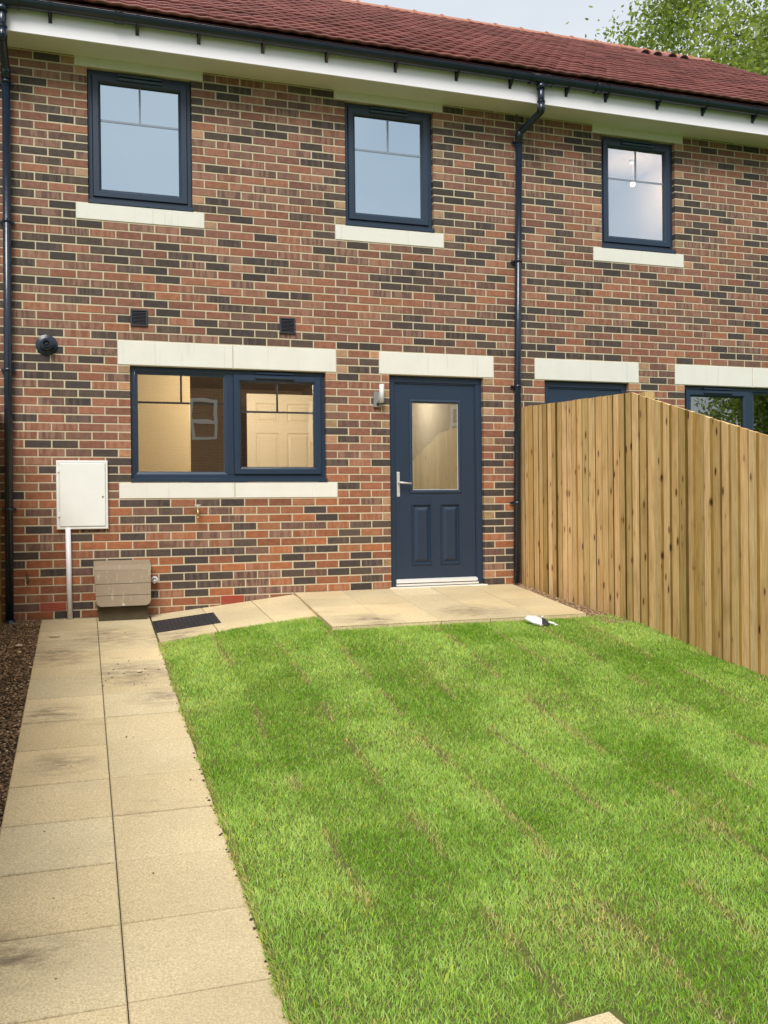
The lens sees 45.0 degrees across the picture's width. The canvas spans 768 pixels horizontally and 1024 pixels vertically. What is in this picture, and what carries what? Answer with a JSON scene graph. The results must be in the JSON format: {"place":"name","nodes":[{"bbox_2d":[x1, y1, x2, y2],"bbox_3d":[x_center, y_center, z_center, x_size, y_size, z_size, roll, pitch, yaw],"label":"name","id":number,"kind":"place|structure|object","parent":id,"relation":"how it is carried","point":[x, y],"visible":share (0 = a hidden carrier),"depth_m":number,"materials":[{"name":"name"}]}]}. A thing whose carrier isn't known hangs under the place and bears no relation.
{"place":"outdoors","nodes":[
{"label":"outdoors","id":0,"kind":"place"},
{"bbox_2d":[0,620,41,829],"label":"gravel bed","id":1,"kind":"object","parent":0,"point":[7,748],"visible":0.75,"depth_m":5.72,"materials":[{"name":"brown gravel"}]},
{"bbox_2d":[0,616,288,1023],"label":"path","id":2,"kind":"structure","parent":0,"point":[106,807],"depth_m":3.69,"materials":[{"name":"beige concrete"}]},
{"bbox_2d":[43,632,285,1017],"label":"soil crumbs","id":3,"kind":"object","parent":2,"relation":"on","point":[254,928],"visible":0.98,"depth_m":3.94,"materials":[{"name":"brown soil"}]},
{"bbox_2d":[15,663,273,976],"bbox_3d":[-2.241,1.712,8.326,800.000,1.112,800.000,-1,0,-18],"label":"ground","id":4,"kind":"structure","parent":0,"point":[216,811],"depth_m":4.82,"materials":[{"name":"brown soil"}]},
{"bbox_2d":[0,506,1,628],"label":"board fence","id":5,"kind":"object","parent":4,"relation":"on","point":[0,576],"visible":0.79,"depth_m":7.86,"materials":[{"name":"brown wood"}]},
{"bbox_2d":[0,0,767,630],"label":"brick terrace","id":6,"kind":"structure","parent":4,"relation":"on","point":[464,242],"depth_m":8.96,"materials":[{"name":"brick"}]},
{"bbox_2d":[35,335,57,355],"bbox_3d":[-2.930,-1.457,8.041,0.184,0.184,0.098,-1,0,-18],"label":"flue terminal","id":7,"kind":"object","parent":6,"relation":"attached to","point":[48,349],"visible":1,"depth_m":8.06,"materials":[{"name":"black plastic"}]},
{"bbox_2d":[56,460,107,619],"bbox_3d":[-2.652,0.253,8.163,0.432,1.413,0.048,-1,0,-18],"label":"meter box","id":8,"kind":"object","parent":6,"relation":"attached to","point":[82,494],"visible":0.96,"depth_m":8.13,"materials":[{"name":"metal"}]},
{"bbox_2d":[59,463,105,526],"bbox_3d":[-2.651,-0.151,8.150,0.386,0.558,0.020,-1,0,-18],"label":"door","id":9,"kind":"structure","parent":8,"relation":"in","point":[82,493],"depth_m":8.14,"materials":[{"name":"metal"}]},
{"bbox_2d":[93,559,150,620],"bbox_3d":[-2.306,0.709,8.177,0.484,0.555,0.238,-1,0,-18],"label":"gas meter box","id":10,"kind":"object","parent":6,"relation":"attached to","point":[122,589],"visible":0.96,"depth_m":8.12,"materials":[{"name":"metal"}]},
{"bbox_2d":[130,309,147,326],"bbox_3d":[-2.200,-1.744,8.321,0.150,0.150,0.017,-1,0,-18],"label":"vent grille","id":11,"kind":"object","parent":6,"relation":"attached to","point":[138,317],"visible":1,"depth_m":8.32,"materials":[{"name":"black plastic"}]},
{"bbox_2d":[87,70,192,211],"bbox_3d":[-2.205,-3.340,8.382,0.913,1.195,0.130,-1,0,-18],"label":"window","id":12,"kind":"structure","parent":6,"relation":"in","point":[139,128],"depth_m":8.38,"materials":[{"name":"clear glass"}]},
{"bbox_2d":[151,576,157,582],"bbox_3d":[-2.061,0.610,8.334,0.060,0.060,0.093,-1,0,-18],"label":"overflow pipe","id":13,"kind":"object","parent":6,"relation":"attached to","point":[153,579],"visible":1,"depth_m":8.36,"materials":[{"name":"white plastic"}]},
{"bbox_2d":[195,504,199,518],"bbox_3d":[-1.700,-0.004,8.446,0.048,0.128,0.099,-1,0,-18],"label":"garden tap","id":14,"kind":"object","parent":6,"relation":"attached to","point":[197,510],"visible":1,"depth_m":8.41,"materials":[{"name":"gold metal"}]},
{"bbox_2d":[130,367,326,481],"bbox_3d":[-1.429,-0.800,8.642,1.813,1.045,0.130,-1,0,-18],"label":"window","id":15,"kind":"structure","parent":6,"relation":"in","point":[234,471],"depth_m":8.64,"materials":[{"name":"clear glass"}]},
{"bbox_2d":[246,394,312,466],"bbox_3d":[-1.206,-0.349,11.098,0.865,2.110,0.040,-1,0,-18],"label":"interior door","id":16,"kind":"structure","parent":6,"relation":"in","point":[273,439],"depth_m":11.06,"materials":[{"name":"white wood"}]},
{"bbox_2d":[280,317,294,333],"bbox_3d":[-0.910,-1.758,8.741,0.148,0.150,0.017,-1,0,-18],"label":"vent grille","id":17,"kind":"object","parent":6,"relation":"attached to","point":[287,325],"visible":1,"depth_m":8.74,"materials":[{"name":"black plastic"}]},
{"bbox_2d":[373,384,383,407],"bbox_3d":[-0.048,-1.128,9.001,0.067,0.220,0.116,-1,1,-62],"label":"wall light","id":18,"kind":"object","parent":6,"relation":"attached to","point":[378,398],"visible":1,"depth_m":8.99,"materials":[{"name":"silver metal"}]},
{"bbox_2d":[344,103,434,232],"bbox_3d":[0.041,-3.369,9.113,0.913,1.195,0.130,-1,0,-18],"label":"window","id":19,"kind":"structure","parent":6,"relation":"in","point":[388,151],"depth_m":9.11,"materials":[{"name":"clear glass"}]},
{"bbox_2d":[389,376,487,588],"bbox_3d":[0.525,-0.257,9.269,1.036,2.181,0.150,-1,0,-18],"label":"door","id":20,"kind":"structure","parent":6,"relation":"in","point":[436,534],"depth_m":9.29,"materials":[{"name":"paint"}]},
{"bbox_2d":[545,381,625,403],"bbox_3d":[2.126,-0.327,9.831,0.999,2.081,0.074,-1,0,-18],"label":"door","id":21,"kind":"structure","parent":6,"relation":"in","point":[555,392],"depth_m":9.77,"materials":[{"name":"paint"}]},
{"bbox_2d":[601,136,675,253],"bbox_3d":[2.715,-3.403,9.984,0.913,1.195,0.130,-1,0,-18],"label":"window","id":22,"kind":"structure","parent":6,"relation":"in","point":[636,176],"depth_m":9.99,"materials":[{"name":"clear glass"}]},
{"bbox_2d":[685,386,767,430],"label":"window","id":23,"kind":"structure","parent":6,"relation":"in","point":[746,395],"depth_m":10.38,"materials":[{"name":"blue plastic"}]},
{"bbox_2d":[513,584,633,624],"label":"gravel","id":24,"kind":"structure","parent":4,"relation":"on","point":[588,611],"depth_m":8.21,"materials":[{"name":"stone"}]},
{"bbox_2d":[521,392,767,676],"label":"board fence","id":25,"kind":"object","parent":4,"relation":"on","point":[647,509],"visible":0.78,"depth_m":7.29,"materials":[{"name":"brown wood"}]},
{"bbox_2d":[565,0,767,75],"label":"broadleaf tree","id":26,"kind":"object","parent":4,"relation":"on","point":[666,6],"visible":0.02,"depth_m":32.64,"materials":[{"name":"green plant"}]},
{"bbox_2d":[645,0,767,74],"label":"broadleaf tree","id":27,"kind":"object","parent":4,"relation":"on","point":[762,17],"visible":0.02,"depth_m":29.97,"materials":[{"name":"green plant"}]},
{"bbox_2d":[150,594,315,642],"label":"ramp","id":28,"kind":"structure","parent":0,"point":[259,611],"depth_m":8.03,"materials":[{"name":"beige concrete"}]},
{"bbox_2d":[152,612,220,634],"bbox_3d":[-1.691,0.950,7.913,0.528,0.116,0.478,-1,0,-18],"label":"drain cover","id":29,"kind":"object","parent":28,"relation":"on","point":[178,623],"visible":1,"depth_m":7.88,"materials":[{"name":"black metal"}]},
{"bbox_2d":[295,584,585,631],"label":"patio","id":30,"kind":"structure","parent":0,"point":[355,609],"depth_m":8.04,"materials":[{"name":"beige concrete"}]},
{"bbox_2d":[154,614,767,1023],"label":"lawn","id":31,"kind":"structure","parent":0,"point":[614,1012],"depth_m":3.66,"materials":[{"name":"plant"}]},
{"bbox_2d":[525,615,557,625],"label":"litter","id":32,"kind":"object","parent":31,"relation":"on","point":[537,620],"visible":1,"depth_m":7.33,"materials":[{"name":"white paper"}]},
{"bbox_2d":[567,1012,622,1023],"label":"paving slab","id":33,"kind":"structure","parent":31,"relation":"on","point":[607,1018],"depth_m":2.71,"materials":[{"name":"beige concrete"}]},
{"bbox_2d":[353,0,767,63],"label":"sky","id":34,"kind":"structure","parent":0,"point":[551,16],"materials":[{"name":"white"}]}
]}

